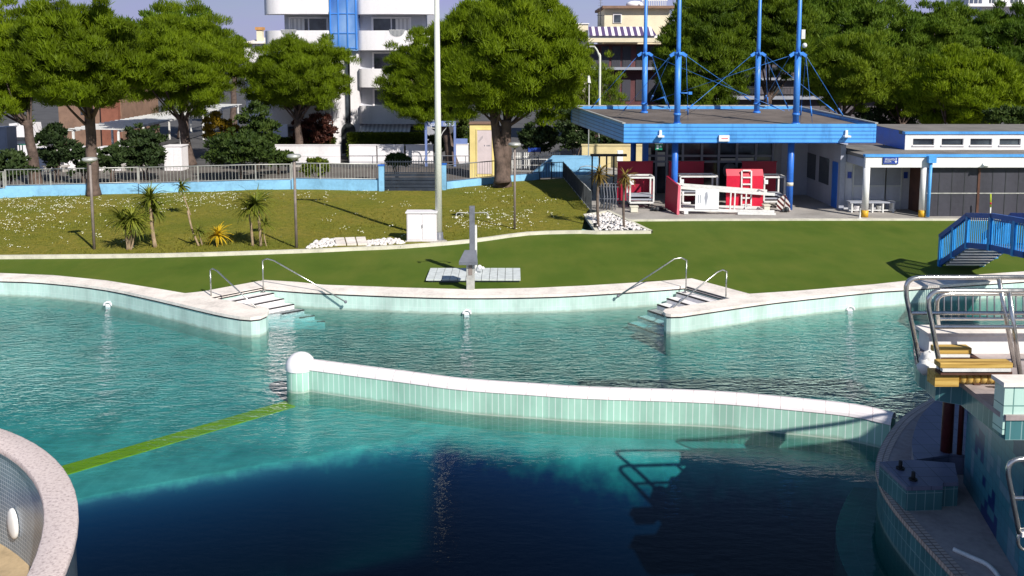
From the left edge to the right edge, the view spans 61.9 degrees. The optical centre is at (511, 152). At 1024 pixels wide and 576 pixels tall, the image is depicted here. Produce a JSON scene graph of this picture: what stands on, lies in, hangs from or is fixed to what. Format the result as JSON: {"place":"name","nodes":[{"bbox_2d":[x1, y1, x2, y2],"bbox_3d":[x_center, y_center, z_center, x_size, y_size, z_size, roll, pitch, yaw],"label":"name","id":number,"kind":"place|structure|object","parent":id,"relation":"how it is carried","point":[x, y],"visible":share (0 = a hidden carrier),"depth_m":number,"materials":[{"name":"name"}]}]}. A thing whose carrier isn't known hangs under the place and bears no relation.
{"place":"outdoors","nodes":[
{"label":"outdoors","id":0,"kind":"place"},
{"bbox_2d":[0,126,17,159],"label":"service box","id":1,"kind":"object","parent":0,"point":[8,137],"visible":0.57,"depth_m":60.40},
{"bbox_2d":[58,89,159,146],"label":"brick house","id":2,"kind":"structure","parent":0,"point":[127,109],"depth_m":76.15,"materials":[{"name":"brick"}]},
{"bbox_2d":[245,27,287,136],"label":"house","id":3,"kind":"structure","parent":0,"point":[259,40],"depth_m":83.69,"materials":[{"name":"white paint"}]},
{"bbox_2d":[1,167,549,188],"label":"pavement","id":4,"kind":"structure","parent":0,"point":[339,172],"depth_m":58.37,"materials":[{"name":"concrete"}]},
{"bbox_2d":[0,148,40,185],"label":"shrub","id":5,"kind":"object","parent":4,"relation":"on","point":[16,159],"visible":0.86,"depth_m":49.94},
{"bbox_2d":[34,122,78,182],"bbox_3d":[-28.984,-0.027,54.110,2.857,3.944,2.363,0,6,0],"label":"shrub","id":6,"kind":"object","parent":4,"relation":"on","point":[54,133],"visible":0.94,"depth_m":53.81,"materials":[{"name":"plant"}]},
{"bbox_2d":[65,142,101,182],"bbox_3d":[-26.859,0.652,53.371,2.209,2.750,1.858,0,6,0],"label":"shrub","id":7,"kind":"object","parent":4,"relation":"on","point":[76,154],"visible":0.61,"depth_m":52.88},
{"bbox_2d":[97,143,127,183],"bbox_3d":[-25.098,0.713,53.390,2.007,2.624,1.669,0,6,0],"label":"shrub","id":8,"kind":"object","parent":4,"relation":"on","point":[117,154],"visible":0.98,"depth_m":53.08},
{"bbox_2d":[115,122,168,180],"bbox_3d":[-23.874,-0.077,55.236,3.655,3.809,2.978,0,6,0],"label":"shrub","id":9,"kind":"object","parent":4,"relation":"on","point":[141,150],"visible":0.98,"depth_m":54.73,"materials":[{"name":"plant"}]},
{"bbox_2d":[163,144,188,170],"bbox_3d":[-23.988,0.344,60.970,1.354,1.770,1.300,0,6,0],"label":"service box","id":10,"kind":"object","parent":4,"relation":"on","point":[176,154],"visible":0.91,"depth_m":60.40,"materials":[{"name":"white paint"}]},
{"bbox_2d":[200,128,278,180],"bbox_3d":[-17.687,0.131,55.232,5.200,3.396,4.310,0,6,0],"label":"shrub","id":11,"kind":"object","parent":4,"relation":"on","point":[254,148],"visible":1,"depth_m":54.21,"materials":[{"name":"green plant"}]},
{"bbox_2d":[226,100,282,170],"bbox_3d":[-18.048,-1.256,60.227,3.957,5.109,3.186,0,6,0],"label":"shrub","id":12,"kind":"object","parent":4,"relation":"on","point":[259,124],"visible":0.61,"depth_m":59.71,"materials":[{"name":"green plant"}]},
{"bbox_2d":[298,157,330,178],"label":"shrub","id":13,"kind":"object","parent":4,"relation":"on","point":[312,168],"visible":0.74,"depth_m":50.02,"materials":[{"name":"green plant"}]},
{"bbox_2d":[469,121,493,177],"bbox_3d":[-1.935,-0.196,57.102,1.816,3.653,1.780,0,6,0],"label":"yellow cabin","id":14,"kind":"object","parent":4,"relation":"on","point":[481,147],"visible":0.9,"depth_m":56.28,"materials":[{"name":"paint"}]},
{"bbox_2d":[477,130,491,173],"bbox_3d":[-1.811,-0.032,56.290,0.955,2.896,0.029,0,6,0],"label":"door panel","id":15,"kind":"structure","parent":14,"relation":"in","point":[484,137],"depth_m":56.27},
{"bbox_2d":[446,173,538,188],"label":"wall","id":16,"kind":"structure","parent":4,"relation":"on","point":[478,181],"depth_m":44.51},
{"bbox_2d":[517,121,559,166],"bbox_3d":[1.926,-0.635,62.221,3.228,3.458,2.948,0,6,0],"label":"shrub","id":17,"kind":"object","parent":4,"relation":"on","point":[536,136],"visible":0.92,"depth_m":61.68,"materials":[{"name":"plant"}]},
{"bbox_2d":[0,179,588,254],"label":"lawn","id":18,"kind":"structure","parent":0,"point":[547,222],"depth_m":35.35,"materials":[{"name":"plant"}]},
{"bbox_2d":[5,183,138,197],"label":"wall","id":19,"kind":"structure","parent":18,"relation":"on","point":[57,190],"depth_m":41.07,"materials":[{"name":"paint"}]},
{"bbox_2d":[4,167,137,185],"bbox_3d":[-21.205,1.151,41.169,6.023,0.804,0.076,-1,6,-10],"label":"metal railing","id":20,"kind":"object","parent":19,"relation":"on","point":[50,169],"visible":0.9,"depth_m":41.06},
{"bbox_2d":[0,0,163,196],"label":"umbrella pine","id":21,"kind":"object","parent":18,"relation":"on","point":[86,58],"visible":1,"depth_m":37.59,"materials":[{"name":"green plant"}]},
{"bbox_2d":[82,157,96,249],"bbox_3d":[-14.308,1.756,29.069,0.480,3.230,0.480,0,6,0],"label":"lamp post","id":22,"kind":"object","parent":18,"relation":"on","point":[89,160],"visible":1,"depth_m":29.01,"materials":[{"name":"metal"}]},
{"bbox_2d":[99,203,153,249],"bbox_3d":[-13.116,2.544,29.200,1.867,1.663,1.557,4,7,33],"label":"cordyline","id":23,"kind":"object","parent":18,"relation":"on","point":[132,226],"visible":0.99,"depth_m":29.04,"materials":[{"name":"green plant"}]},
{"bbox_2d":[127,181,174,247],"bbox_3d":[-12.461,2.178,29.535,1.524,2.310,1.722,0,6,0],"label":"cordyline","id":24,"kind":"object","parent":18,"relation":"on","point":[150,199],"visible":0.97,"depth_m":29.53,"materials":[{"name":"green plant"}]},
{"bbox_2d":[172,178,208,245],"bbox_3d":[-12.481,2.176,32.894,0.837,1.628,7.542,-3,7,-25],"label":"cordyline","id":25,"kind":"object","parent":18,"relation":"on","point":[181,187],"visible":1,"depth_m":29.94,"materials":[{"name":"green plant"}]},
{"bbox_2d":[139,180,290,193],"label":"wall","id":26,"kind":"structure","parent":18,"relation":"on","point":[211,186],"depth_m":42.52,"materials":[{"name":"paint"}]},
{"bbox_2d":[138,164,290,183],"bbox_3d":[-14.716,1.037,42.440,7.255,0.824,0.226,-1,6,-11],"label":"metal railing","id":27,"kind":"object","parent":26,"relation":"on","point":[159,167],"visible":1,"depth_m":42.38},
{"bbox_2d":[224,184,279,245],"bbox_3d":[-9.031,2.192,29.728,1.676,2.237,1.793,6,8,43],"label":"cordyline","id":28,"kind":"object","parent":18,"relation":"on","point":[254,205],"visible":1,"depth_m":29.66,"materials":[{"name":"green plant"}]},
{"bbox_2d":[0,185,552,246],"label":"daisies","id":29,"kind":"object","parent":18,"relation":"on","point":[227,207],"visible":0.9,"depth_m":36.93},
{"bbox_2d":[287,154,300,247],"bbox_3d":[-7.425,1.694,29.231,0.480,3.320,0.480,0,6,0],"label":"lamp post","id":30,"kind":"object","parent":18,"relation":"on","point":[293,157],"visible":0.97,"depth_m":29.16,"materials":[{"name":"metal"}]},
{"bbox_2d":[291,178,378,190],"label":"wall","id":31,"kind":"structure","parent":18,"relation":"on","point":[350,184],"depth_m":42.77,"materials":[{"name":"paint"}]},
{"bbox_2d":[291,162,378,178],"bbox_3d":[-8.848,0.938,42.816,4.593,0.824,0.100,1,6,6],"label":"metal railing","id":32,"kind":"object","parent":31,"relation":"on","point":[332,167],"visible":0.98,"depth_m":42.81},
{"bbox_2d":[378,160,446,190],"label":"entrance gate","id":33,"kind":"structure","parent":18,"relation":"on","point":[383,177],"depth_m":42.54,"materials":[{"name":"metal"}]},
{"bbox_2d":[405,210,438,241],"bbox_3d":[-3.212,2.655,30.537,1.171,1.135,0.640,0,6,0],"label":"electric cabinet","id":34,"kind":"object","parent":18,"relation":"on","point":[421,225],"visible":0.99,"depth_m":30.28,"materials":[{"name":"metal"}]},
{"bbox_2d":[434,0,446,241],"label":"light mast","id":35,"kind":"object","parent":18,"relation":"on","point":[438,184],"visible":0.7,"depth_m":30.19,"materials":[{"name":"metal"}]},
{"bbox_2d":[408,0,595,187],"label":"umbrella pine","id":36,"kind":"object","parent":18,"relation":"on","point":[509,59],"visible":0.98,"depth_m":41.38,"materials":[{"name":"green plant"}]},
{"bbox_2d":[539,162,591,212],"bbox_3d":[2.438,1.554,41.758,1.395,0.980,10.840,0,6,-3],"label":"railing","id":37,"kind":"object","parent":18,"relation":"on","point":[580,188],"visible":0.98,"depth_m":41.20,"materials":[{"name":"metal"}]},
{"bbox_2d":[264,0,434,155],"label":"apartment building","id":38,"kind":"structure","parent":0,"point":[365,30],"depth_m":69.20,"materials":[{"name":"white paint"}]},
{"bbox_2d":[288,17,328,29],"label":"window","id":39,"kind":"structure","parent":38,"relation":"in","point":[295,23],"depth_m":69.83,"materials":[{"name":"glass"}]},
{"bbox_2d":[371,17,410,30],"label":"window","id":40,"kind":"structure","parent":38,"relation":"in","point":[377,23],"depth_m":69.83,"materials":[{"name":"glass"}]},
{"bbox_2d":[0,0,945,64],"label":"sky","id":41,"kind":"structure","parent":0,"point":[247,15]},
{"bbox_2d":[0,72,1018,184],"bbox_3d":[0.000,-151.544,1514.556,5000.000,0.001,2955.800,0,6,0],"label":"street ground","id":42,"kind":"structure","parent":0,"point":[45,116],"depth_m":93.62,"materials":[{"name":"asphalt"}]},
{"bbox_2d":[0,0,42,183],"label":"umbrella pine","id":43,"kind":"object","parent":42,"relation":"on","point":[12,101],"visible":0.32,"depth_m":51.17,"materials":[{"name":"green plant"}]},
{"bbox_2d":[9,122,43,155],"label":"white cabin","id":44,"kind":"object","parent":42,"relation":"on","point":[20,134],"visible":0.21,"depth_m":66.29,"materials":[{"name":"paint"}]},
{"bbox_2d":[45,104,241,146],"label":"pergola","id":45,"kind":"object","parent":42,"relation":"on","point":[146,120],"visible":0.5,"depth_m":71.27,"materials":[{"name":"white metal"}]},
{"bbox_2d":[118,2,237,138],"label":"umbrella pine","id":46,"kind":"object","parent":42,"relation":"on","point":[146,13],"visible":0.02,"depth_m":84.14,"materials":[{"name":"green plant"}]},
{"bbox_2d":[120,0,256,165],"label":"umbrella pine","id":47,"kind":"object","parent":42,"relation":"on","point":[195,55],"visible":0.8,"depth_m":61.02,"materials":[{"name":"green plant"}]},
{"bbox_2d":[201,110,239,138],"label":"shrub","id":48,"kind":"object","parent":42,"relation":"on","point":[215,119],"visible":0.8,"depth_m":67.64,"materials":[{"name":"yellow plant"}]},
{"bbox_2d":[236,30,362,143],"bbox_3d":[-16.210,-4.241,64.693,9.791,10.164,8.675,0,6,0],"label":"umbrella pine","id":49,"kind":"object","parent":42,"relation":"on","point":[296,73],"visible":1,"depth_m":62.82,"materials":[{"name":"green plant"}]},
{"bbox_2d":[275,144,340,162],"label":"garden wall","id":50,"kind":"structure","parent":42,"relation":"on","point":[331,153],"depth_m":64.85,"materials":[{"name":"white paint"}]},
{"bbox_2d":[290,107,338,143],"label":"shrub","id":51,"kind":"object","parent":42,"relation":"on","point":[325,131],"visible":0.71,"depth_m":66.06,"materials":[{"name":"red plant"}]},
{"bbox_2d":[349,144,376,162],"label":"garden wall","id":52,"kind":"structure","parent":42,"relation":"on","point":[362,149],"depth_m":64.87,"materials":[{"name":"white paint"}]},
{"bbox_2d":[346,131,424,159],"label":"hedge","id":53,"kind":"object","parent":42,"relation":"on","point":[371,137],"visible":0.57,"depth_m":66.46,"materials":[{"name":"green plant"}]},
{"bbox_2d":[405,144,433,162],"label":"garden wall","id":54,"kind":"structure","parent":42,"relation":"on","point":[415,149],"depth_m":64.86,"materials":[{"name":"white paint"}]},
{"bbox_2d":[371,24,480,165],"bbox_3d":[-5.908,-4.253,63.462,8.969,10.564,5.787,0,6,0],"label":"umbrella pine","id":55,"kind":"object","parent":42,"relation":"on","point":[409,98],"visible":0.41,"depth_m":62.27,"materials":[{"name":"green plant"}]},
{"bbox_2d":[425,121,467,165],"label":"entrance arch","id":56,"kind":"structure","parent":42,"relation":"on","point":[456,141],"depth_m":62.74,"materials":[{"name":"blue metal"}]},
{"bbox_2d":[553,108,596,154],"bbox_3d":[4.359,-0.895,58.437,3.144,4.766,2.702,0,6,0],"label":"shrub","id":57,"kind":"object","parent":42,"relation":"on","point":[570,134],"visible":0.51,"depth_m":57.69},
{"bbox_2d":[552,41,628,136],"bbox_3d":[5.354,-3.239,60.024,5.856,9.231,5.566,0,6,0],"label":"umbrella pine","id":58,"kind":"object","parent":42,"relation":"on","point":[609,81],"visible":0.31,"depth_m":58.89,"materials":[{"name":"green plant"}]},
{"bbox_2d":[581,144,641,166],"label":"sand wall","id":59,"kind":"structure","parent":42,"relation":"on","point":[605,148],"depth_m":52.27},
{"bbox_2d":[650,0,761,104],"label":"umbrella pine","id":60,"kind":"object","parent":42,"relation":"on","point":[711,45],"visible":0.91,"depth_m":60.18,"materials":[{"name":"green plant"}]},
{"bbox_2d":[722,0,823,104],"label":"umbrella pine","id":61,"kind":"object","parent":42,"relation":"on","point":[778,28],"visible":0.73,"depth_m":63.67,"materials":[{"name":"green plant"}]},
{"bbox_2d":[699,63,931,144],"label":"shaded building","id":62,"kind":"structure","parent":42,"relation":"on","point":[787,90],"depth_m":75.89,"materials":[{"name":"beige concrete"}]},
{"bbox_2d":[791,29,919,116],"bbox_3d":[23.134,-3.553,59.187,7.722,9.944,7.173,-4,7,-31],"label":"umbrella pine","id":63,"kind":"object","parent":42,"relation":"on","point":[850,70],"visible":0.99,"depth_m":57.27,"materials":[{"name":"green plant"}]},
{"bbox_2d":[807,0,931,57],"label":"umbrella pine","id":64,"kind":"object","parent":42,"relation":"on","point":[869,17],"visible":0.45,"depth_m":80.34,"materials":[{"name":"green plant"}]},
{"bbox_2d":[850,105,919,144],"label":"shrub","id":65,"kind":"object","parent":42,"relation":"on","point":[873,114],"visible":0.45,"depth_m":68.76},
{"bbox_2d":[870,48,941,123],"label":"umbrella pine","id":66,"kind":"object","parent":42,"relation":"on","point":[895,104],"visible":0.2,"depth_m":66.75,"materials":[{"name":"green plant"}]},
{"bbox_2d":[893,0,985,56],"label":"umbrella pine","id":67,"kind":"object","parent":42,"relation":"on","point":[946,24],"visible":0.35,"depth_m":82.88,"materials":[{"name":"green plant"}]},
{"bbox_2d":[894,43,1023,144],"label":"umbrella pine","id":68,"kind":"object","parent":42,"relation":"on","point":[957,83],"visible":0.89,"depth_m":54.19,"materials":[{"name":"green plant"}]},
{"bbox_2d":[946,0,1023,19],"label":"white block","id":69,"kind":"structure","parent":42,"relation":"on","point":[982,4],"depth_m":120.42,"materials":[{"name":"paint"}]},
{"bbox_2d":[967,0,1023,67],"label":"umbrella pine","id":70,"kind":"object","parent":42,"relation":"on","point":[1004,33],"visible":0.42,"depth_m":85.14,"materials":[{"name":"green plant"}]},
{"bbox_2d":[981,103,1023,144],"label":"shrub","id":71,"kind":"object","parent":42,"relation":"on","point":[1001,114],"visible":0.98,"depth_m":51.45,"materials":[{"name":"green plant"}]},
{"bbox_2d":[0,211,1023,575],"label":"pool floor","id":72,"kind":"structure","parent":0,"point":[280,493],"depth_m":15.79,"materials":[{"name":"tile"}]},
{"bbox_2d":[0,429,78,575],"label":"round basin","id":73,"kind":"object","parent":72,"relation":"on","point":[39,520],"visible":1,"depth_m":12.50,"materials":[{"name":"concrete"}]},
{"bbox_2d":[62,401,294,474],"bbox_3d":[-6.506,5.502,16.441,4.918,0.020,0.400,-5,8,-42],"label":"floor line","id":74,"kind":"object","parent":72,"relation":"on","point":[108,457],"visible":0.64,"depth_m":16.36,"materials":[{"name":"tile"}]},
{"bbox_2d":[212,288,324,328],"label":"pool steps","id":75,"kind":"structure","parent":72,"relation":"on","point":[271,303],"depth_m":23.85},
{"bbox_2d":[286,351,313,406],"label":"round pier","id":76,"kind":"structure","parent":72,"relation":"on","point":[297,368],"depth_m":17.96,"materials":[{"name":"tile"}]},
{"bbox_2d":[0,271,1023,356],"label":"pool edge","id":77,"kind":"object","parent":72,"relation":"on","point":[201,311],"visible":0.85,"depth_m":23.82,"materials":[{"name":"tile"}]},
{"bbox_2d":[459,250,477,289],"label":"starting block","id":78,"kind":"structure","parent":77,"relation":"on","point":[468,259],"depth_m":24.05,"materials":[{"name":"concrete"}]},
{"bbox_2d":[309,359,895,461],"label":"partition wall","id":79,"kind":"structure","parent":72,"relation":"on","point":[834,427],"depth_m":16.45,"materials":[{"name":"tile"}]},
{"bbox_2d":[628,287,728,342],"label":"pool steps","id":80,"kind":"structure","parent":72,"relation":"on","point":[692,298],"depth_m":23.73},
{"bbox_2d":[834,398,1016,575],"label":"diving island","id":81,"kind":"structure","parent":72,"relation":"on","point":[880,531],"depth_m":12.55,"materials":[{"name":"tile"}]},
{"bbox_2d":[878,460,957,510],"bbox_3d":[6.054,4.785,12.442,1.108,0.479,0.828,0,6,0],"label":"board stand","id":82,"kind":"object","parent":81,"relation":"on","point":[913,485],"visible":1,"depth_m":12.21,"materials":[{"name":"tile"}]},
{"bbox_2d":[0,221,1023,293],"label":"turf","id":83,"kind":"structure","parent":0,"point":[750,257],"depth_m":27.64,"materials":[{"name":"plant"}]},
{"bbox_2d":[454,206,489,272],"bbox_3d":[-1.192,2.669,25.644,1.069,2.130,0.275,1,6,8],"label":"shower","id":84,"kind":"object","parent":83,"relation":"on","point":[472,235],"visible":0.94,"depth_m":25.56,"materials":[{"name":"grey metal"}]},
{"bbox_2d":[426,268,520,281],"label":"slatted platform","id":85,"kind":"structure","parent":83,"relation":"on","point":[459,275],"depth_m":25.38,"materials":[{"name":"grey metal"}]},
{"bbox_2d":[0,210,987,258],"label":"kerb","id":86,"kind":"structure","parent":83,"relation":"on","point":[258,252],"depth_m":30.04,"materials":[{"name":"concrete"}]},
{"bbox_2d":[587,212,645,230],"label":"gravel","id":87,"kind":"structure","parent":83,"relation":"on","point":[606,219],"depth_m":33.69,"materials":[{"name":"gravel"}]},
{"bbox_2d":[584,163,611,228],"bbox_3d":[3.319,1.681,32.918,1.126,2.586,1.169,3,7,24],"label":"withered palm","id":88,"kind":"object","parent":87,"relation":"on","point":[599,175],"visible":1,"depth_m":32.93,"materials":[{"name":"plant"}]},
{"bbox_2d":[937,213,1023,266],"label":"footbridge","id":89,"kind":"object","parent":83,"relation":"on","point":[983,251],"visible":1,"depth_m":25.24,"materials":[{"name":"metal"}]},
{"bbox_2d":[0,297,1023,439],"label":"water","id":90,"kind":"structure","parent":0,"point":[515,350],"depth_m":20.50,"materials":[{"name":"liquid"}]},
{"bbox_2d":[575,0,673,143],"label":"cream building","id":91,"kind":"structure","parent":0,"point":[618,31],"depth_m":79.25,"materials":[{"name":"paint"}]},
{"bbox_2d":[577,167,960,220],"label":"terrace","id":92,"kind":"structure","parent":0,"point":[804,206],"depth_m":36.87,"materials":[{"name":"concrete"}]},
{"bbox_2d":[533,155,600,177],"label":"ramp wall","id":93,"kind":"structure","parent":92,"relation":"on","point":[578,164],"depth_m":48.92,"materials":[{"name":"paint"}]},
{"bbox_2d":[617,161,653,203],"bbox_3d":[5.551,1.347,38.793,1.648,1.970,0.520,0,6,0],"label":"red board","id":94,"kind":"object","parent":92,"relation":"on","point":[642,167],"visible":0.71,"depth_m":38.51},
{"bbox_2d":[626,174,654,208],"bbox_3d":[5.672,1.730,37.737,1.101,1.444,1.024,0,6,0],"label":"frame trolley","id":95,"kind":"object","parent":92,"relation":"on","point":[639,196],"visible":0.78,"depth_m":37.36,"materials":[{"name":"white metal"}]},
{"bbox_2d":[668,161,704,200],"bbox_3d":[8.029,1.310,39.594,1.670,1.877,0.520,0,6,0],"label":"red board","id":96,"kind":"object","parent":92,"relation":"on","point":[690,166],"visible":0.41,"depth_m":39.31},
{"bbox_2d":[665,176,775,214],"bbox_3d":[8.906,1.827,36.594,4.441,1.485,1.395,0,6,0],"label":"lifeguard chair","id":97,"kind":"object","parent":92,"relation":"on","point":[706,198],"visible":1,"depth_m":36.16,"materials":[{"name":"white metal"}]},
{"bbox_2d":[571,0,877,209],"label":"pavilion","id":98,"kind":"structure","parent":92,"relation":"on","point":[716,138],"depth_m":39.85,"materials":[{"name":"metal"}]},
{"bbox_2d":[725,169,763,208],"bbox_3d":[10.180,1.604,37.377,1.606,1.739,0.370,0,6,0],"label":"board","id":99,"kind":"object","parent":92,"relation":"on","point":[746,178],"visible":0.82,"depth_m":37.31,"materials":[{"name":"red metal"}]},
{"bbox_2d":[741,161,776,199],"bbox_3d":[11.503,1.292,39.994,1.645,1.830,0.520,0,6,0],"label":"red board","id":100,"kind":"object","parent":92,"relation":"on","point":[768,167],"visible":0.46,"depth_m":39.70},
{"bbox_2d":[763,174,785,204],"bbox_3d":[11.554,1.707,38.037,0.974,1.428,1.024,0,6,0],"label":"frame trolley","id":101,"kind":"object","parent":92,"relation":"on","point":[778,194],"visible":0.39,"depth_m":37.62,"materials":[{"name":"white metal"}]},
{"bbox_2d":[847,200,895,212],"bbox_3d":[15.463,2.326,36.744,1.976,0.468,0.400,0,6,0],"label":"porch bench","id":102,"kind":"object","parent":92,"relation":"on","point":[871,205],"visible":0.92,"depth_m":36.63,"materials":[{"name":"white metal"}]},
{"bbox_2d":[807,124,1023,217],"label":"changing building","id":103,"kind":"structure","parent":92,"relation":"on","point":[935,178],"depth_m":37.15,"materials":[{"name":"white paint"}]},
{"bbox_2d":[852,164,886,208],"bbox_3d":[15.621,1.486,37.332,1.464,2.000,0.054,0,6,0],"label":"door","id":104,"kind":"structure","parent":103,"relation":"in","point":[878,176],"depth_m":37.29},
{"bbox_2d":[884,167,902,208],"bbox_3d":[16.673,1.486,37.332,0.748,2.000,0.054,0,6,0],"label":"door","id":105,"kind":"structure","parent":103,"relation":"in","point":[894,174],"depth_m":37.29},
{"bbox_2d":[913,325,1023,575],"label":"diving tower","id":106,"kind":"structure","parent":0,"point":[994,444],"depth_m":11.29,"materials":[{"name":"tile"}]},
{"bbox_2d":[916,350,935,375],"bbox_3d":[5.477,2.734,11.091,0.435,0.334,0.301,0,6,0],"label":"cloth bundle","id":107,"kind":"object","parent":106,"relation":"attached to","point":[926,359],"visible":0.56,"depth_m":11.03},
{"bbox_2d":[930,344,979,358],"bbox_3d":[5.869,2.683,11.339,0.575,0.242,0.400,0,6,0],"label":"diving board","id":108,"kind":"object","parent":106,"relation":"on","point":[955,351],"visible":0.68,"depth_m":11.23,"materials":[{"name":"yellow metal"}]},
{"bbox_2d":[904,275,1023,367],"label":"tower rail","id":109,"kind":"object","parent":106,"relation":"on","point":[1004,312],"visible":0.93,"depth_m":11.13,"materials":[{"name":"silver metal"}]},
{"bbox_2d":[927,359,1012,386],"bbox_3d":[5.750,2.727,10.560,1.063,0.326,0.320,0,6,0],"label":"springboard","id":110,"kind":"object","parent":106,"relation":"on","point":[950,372],"visible":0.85,"depth_m":10.49,"materials":[{"name":"yellow metal"}]},
{"bbox_2d":[926,288,1023,373],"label":"tower rail","id":111,"kind":"object","parent":106,"relation":"on","point":[1013,326],"visible":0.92,"depth_m":10.76,"materials":[{"name":"silver metal"}]},
{"bbox_2d":[934,293,1023,324],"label":"tower rail","id":112,"kind":"object","parent":106,"relation":"on","point":[938,318],"visible":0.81,"depth_m":12.04,"materials":[{"name":"silver metal"}]},
{"bbox_2d":[1005,456,1023,550],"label":"ladder rail","id":113,"kind":"object","parent":106,"relation":"attached to","point":[1013,499],"visible":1,"depth_m":9.02,"materials":[{"name":"silver metal"}]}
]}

